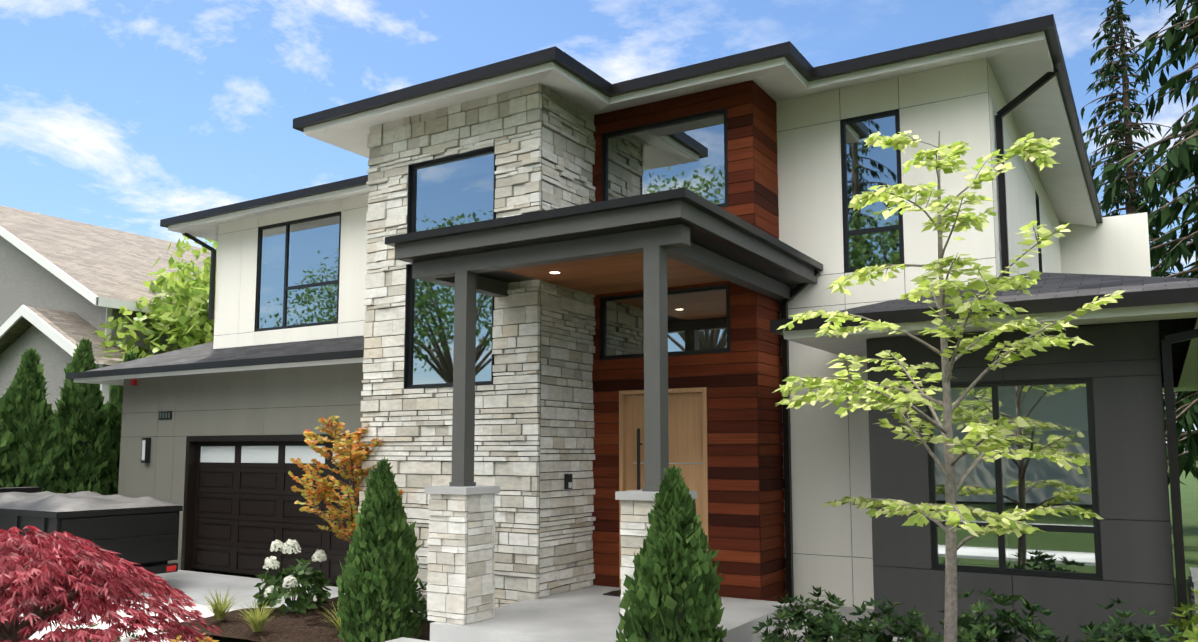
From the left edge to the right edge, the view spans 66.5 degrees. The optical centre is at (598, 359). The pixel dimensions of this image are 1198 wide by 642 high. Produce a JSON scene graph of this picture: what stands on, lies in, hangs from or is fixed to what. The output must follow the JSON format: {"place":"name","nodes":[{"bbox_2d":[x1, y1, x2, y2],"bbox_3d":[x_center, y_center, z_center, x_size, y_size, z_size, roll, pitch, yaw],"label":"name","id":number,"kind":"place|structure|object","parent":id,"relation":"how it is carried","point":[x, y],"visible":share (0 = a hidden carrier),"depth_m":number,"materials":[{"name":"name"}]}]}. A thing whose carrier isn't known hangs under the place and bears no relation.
{"place":"outdoors","nodes":[
{"label":"outdoors","id":0,"kind":"place"},
{"bbox_2d":[49,622,140,641],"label":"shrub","id":1,"kind":"object","parent":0,"point":[129,634],"visible":0.1,"depth_m":8.70,"materials":[{"name":"red plant"}]},
{"bbox_2d":[19,570,344,641],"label":"driveway","id":2,"kind":"structure","parent":0,"point":[194,586],"depth_m":14.12,"materials":[{"name":"concrete"}]},
{"bbox_2d":[0,487,182,589],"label":"dump trailer","id":3,"kind":"object","parent":2,"relation":"on","point":[143,532],"visible":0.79,"depth_m":13.88,"materials":[{"name":"black metal"}]},
{"bbox_2d":[153,607,435,641],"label":"mulch bed","id":4,"kind":"object","parent":2,"relation":"on","point":[310,625],"visible":0.4,"depth_m":10.51,"materials":[{"name":"brown soil"}]},
{"bbox_2d":[196,585,245,619],"bbox_3d":[-4.536,2.915,10.978,0.596,0.392,0.618,-3,-7,31],"label":"grass tuft","id":5,"kind":"object","parent":4,"relation":"on","point":[219,609],"visible":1,"depth_m":10.92,"materials":[{"name":"green plant"}]},
{"bbox_2d":[233,596,285,631],"bbox_3d":[-3.849,2.845,10.206,0.609,0.378,0.610,-3,-7,31],"label":"grass tuft","id":6,"kind":"object","parent":4,"relation":"on","point":[257,623],"visible":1,"depth_m":10.18,"materials":[{"name":"green plant"}]},
{"bbox_2d":[253,539,332,613],"bbox_3d":[-3.937,2.769,11.689,0.995,0.993,1.035,-3,-7,31],"label":"hydrangea shrub","id":7,"kind":"object","parent":4,"relation":"on","point":[309,577],"visible":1,"depth_m":11.48,"materials":[{"name":"green plant"}]},
{"bbox_2d":[321,603,342,633],"bbox_3d":[-2.806,2.824,10.098,0.625,0.399,0.603,2,-6,-15],"label":"grass tuft","id":8,"kind":"object","parent":4,"relation":"on","point":[338,622],"visible":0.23,"depth_m":10.07,"materials":[{"name":"green plant"}]},
{"bbox_2d":[410,577,430,624],"bbox_3d":[-2.314,2.822,10.808,0.816,0.710,0.798,-3,-7,31],"label":"fern shrub","id":9,"kind":"object","parent":4,"relation":"on","point":[423,605],"visible":0.08,"depth_m":10.70,"materials":[{"name":"green plant"}]},
{"bbox_2d":[313,597,337,607],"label":"mulch bed","id":10,"kind":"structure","parent":2,"relation":"on","point":[334,600],"depth_m":12.66,"materials":[{"name":"brown soil"}]},
{"bbox_2d":[288,415,404,542],"bbox_3d":[-3.113,2.034,12.097,1.846,2.624,1.877,-3,-7,31],"label":"orange maple tree","id":11,"kind":"object","parent":10,"relation":"on","point":[352,455],"visible":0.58,"depth_m":11.89,"materials":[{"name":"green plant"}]},
{"bbox_2d":[0,0,1197,448],"label":"sky","id":12,"kind":"structure","parent":0,"point":[130,116],"materials":[{"name":"blue"}]},
{"bbox_2d":[172,461,1197,641],"bbox_3d":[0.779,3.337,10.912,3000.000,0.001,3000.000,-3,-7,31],"label":"ground","id":13,"kind":"structure","parent":0,"point":[1189,497],"depth_m":24.59,"materials":[{"name":"green plant"}]},
{"bbox_2d":[0,395,13,487],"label":"arborvitae hedge","id":14,"kind":"object","parent":13,"relation":"on","point":[6,438],"visible":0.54,"depth_m":17.64,"materials":[{"name":"green plant"}]},
{"bbox_2d":[0,348,65,492],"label":"arborvitae hedge","id":15,"kind":"object","parent":13,"relation":"on","point":[36,448],"visible":0.71,"depth_m":18.23,"materials":[{"name":"green plant"}]},
{"bbox_2d":[52,338,116,494],"bbox_3d":[-10.842,1.877,19.232,1.696,4.819,1.591,-3,-7,31],"label":"arborvitae hedge","id":16,"kind":"object","parent":13,"relation":"on","point":[82,412],"visible":0.69,"depth_m":19.06,"materials":[{"name":"green plant"}]},
{"bbox_2d":[0,205,216,413],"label":"neighbour house","id":17,"kind":"structure","parent":13,"relation":"on","point":[66,285],"depth_m":24.30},
{"bbox_2d":[101,351,137,494],"bbox_3d":[-10.432,2.100,20.152,1.490,4.660,1.586,-2,-6,19],"label":"arborvitae hedge","id":18,"kind":"object","parent":13,"relation":"on","point":[116,405],"visible":0.1,"depth_m":19.84,"materials":[{"name":"green plant"}]},
{"bbox_2d":[90,234,217,362],"bbox_3d":[-9.025,0.556,24.843,8.725,8.305,9.315,-3,-7,31],"label":"tree","id":19,"kind":"object","parent":13,"relation":"on","point":[185,288],"visible":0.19,"depth_m":22.25,"materials":[{"name":"green plant"}]},
{"bbox_2d":[327,457,422,641],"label":"thuja","id":20,"kind":"object","parent":13,"relation":"on","point":[376,583],"visible":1,"depth_m":9.48,"materials":[{"name":"green plant"}]},
{"bbox_2d":[66,14,1197,641],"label":"house","id":21,"kind":"structure","parent":13,"relation":"on","point":[522,318],"depth_m":10.88,"materials":[{"name":"paint"}]},
{"bbox_2d":[1081,0,1197,485],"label":"fir","id":22,"kind":"object","parent":13,"relation":"on","point":[1120,133],"visible":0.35,"depth_m":28.32,"materials":[{"name":"green plant"}]},
{"bbox_2d":[1093,0,1197,478],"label":"fir","id":23,"kind":"object","parent":13,"relation":"on","point":[1181,157],"visible":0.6,"depth_m":21.41,"materials":[{"name":"green plant"}]},
{"bbox_2d":[1157,2,1197,414],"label":"fir","id":24,"kind":"object","parent":13,"relation":"on","point":[1193,182],"visible":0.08,"depth_m":33.83,"materials":[{"name":"green plant"}]},
{"bbox_2d":[1188,567,1197,641],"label":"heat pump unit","id":25,"kind":"object","parent":13,"relation":"on","point":[1193,582],"visible":0.5,"depth_m":8.54,"materials":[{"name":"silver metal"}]},
{"bbox_3d":[-4.354,2.640,5.940,6.740,0.327,5.090,-3,-7,31],"label":"mulch bed by the maple","id":26,"kind":"object","parent":13,"relation":"on","visible":0},
{"bbox_2d":[0,525,222,641],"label":"japanese maple","id":27,"kind":"object","parent":26,"relation":"on","point":[49,562],"visible":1,"depth_m":6.22,"materials":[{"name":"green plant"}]},
{"bbox_2d":[120,636,133,641],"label":"flower","id":28,"kind":"object","parent":26,"relation":"on","point":[127,639],"visible":0.75,"depth_m":8.02,"materials":[{"name":"white plant"}]},
{"bbox_2d":[169,631,218,641],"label":"flowers","id":29,"kind":"object","parent":26,"relation":"on","point":[197,638],"visible":0.44,"depth_m":8.09,"materials":[{"name":"orange plant"}]},
{"bbox_3d":[3.437,2.609,5.107,7.370,0.204,5.780,-3,-7,31],"label":"mulch bed","id":30,"kind":"object","parent":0,"visible":0},
{"bbox_2d":[615,465,726,641],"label":"thuja","id":31,"kind":"object","parent":30,"relation":"on","point":[671,595],"visible":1,"depth_m":7.34,"materials":[{"name":"green plant"}]},
{"bbox_2d":[752,586,867,641],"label":"porch shrub","id":32,"kind":"object","parent":30,"relation":"on","point":[818,629],"visible":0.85,"depth_m":8.01,"materials":[{"name":"green plant"}]},
{"bbox_2d":[829,596,937,641],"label":"shrub","id":33,"kind":"object","parent":30,"relation":"on","point":[898,631],"visible":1,"depth_m":7.46,"materials":[{"name":"green plant"}]},
{"bbox_2d":[773,130,1124,641],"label":"dogwood tree","id":34,"kind":"object","parent":30,"relation":"on","point":[951,510],"visible":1,"depth_m":6.73,"materials":[{"name":"green plant"}]},
{"bbox_2d":[929,587,1059,641],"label":"shrub","id":35,"kind":"object","parent":30,"relation":"on","point":[982,631],"visible":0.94,"depth_m":6.89,"materials":[{"name":"green plant"}]},
{"bbox_2d":[1059,597,1188,641],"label":"shrub","id":36,"kind":"object","parent":30,"relation":"on","point":[1129,632],"visible":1,"depth_m":6.68,"materials":[{"name":"green plant"}]},
{"bbox_2d":[1160,589,1197,641],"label":"shrub","id":37,"kind":"object","parent":30,"relation":"on","point":[1185,624],"visible":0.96,"depth_m":7.38,"materials":[{"name":"green plant"}]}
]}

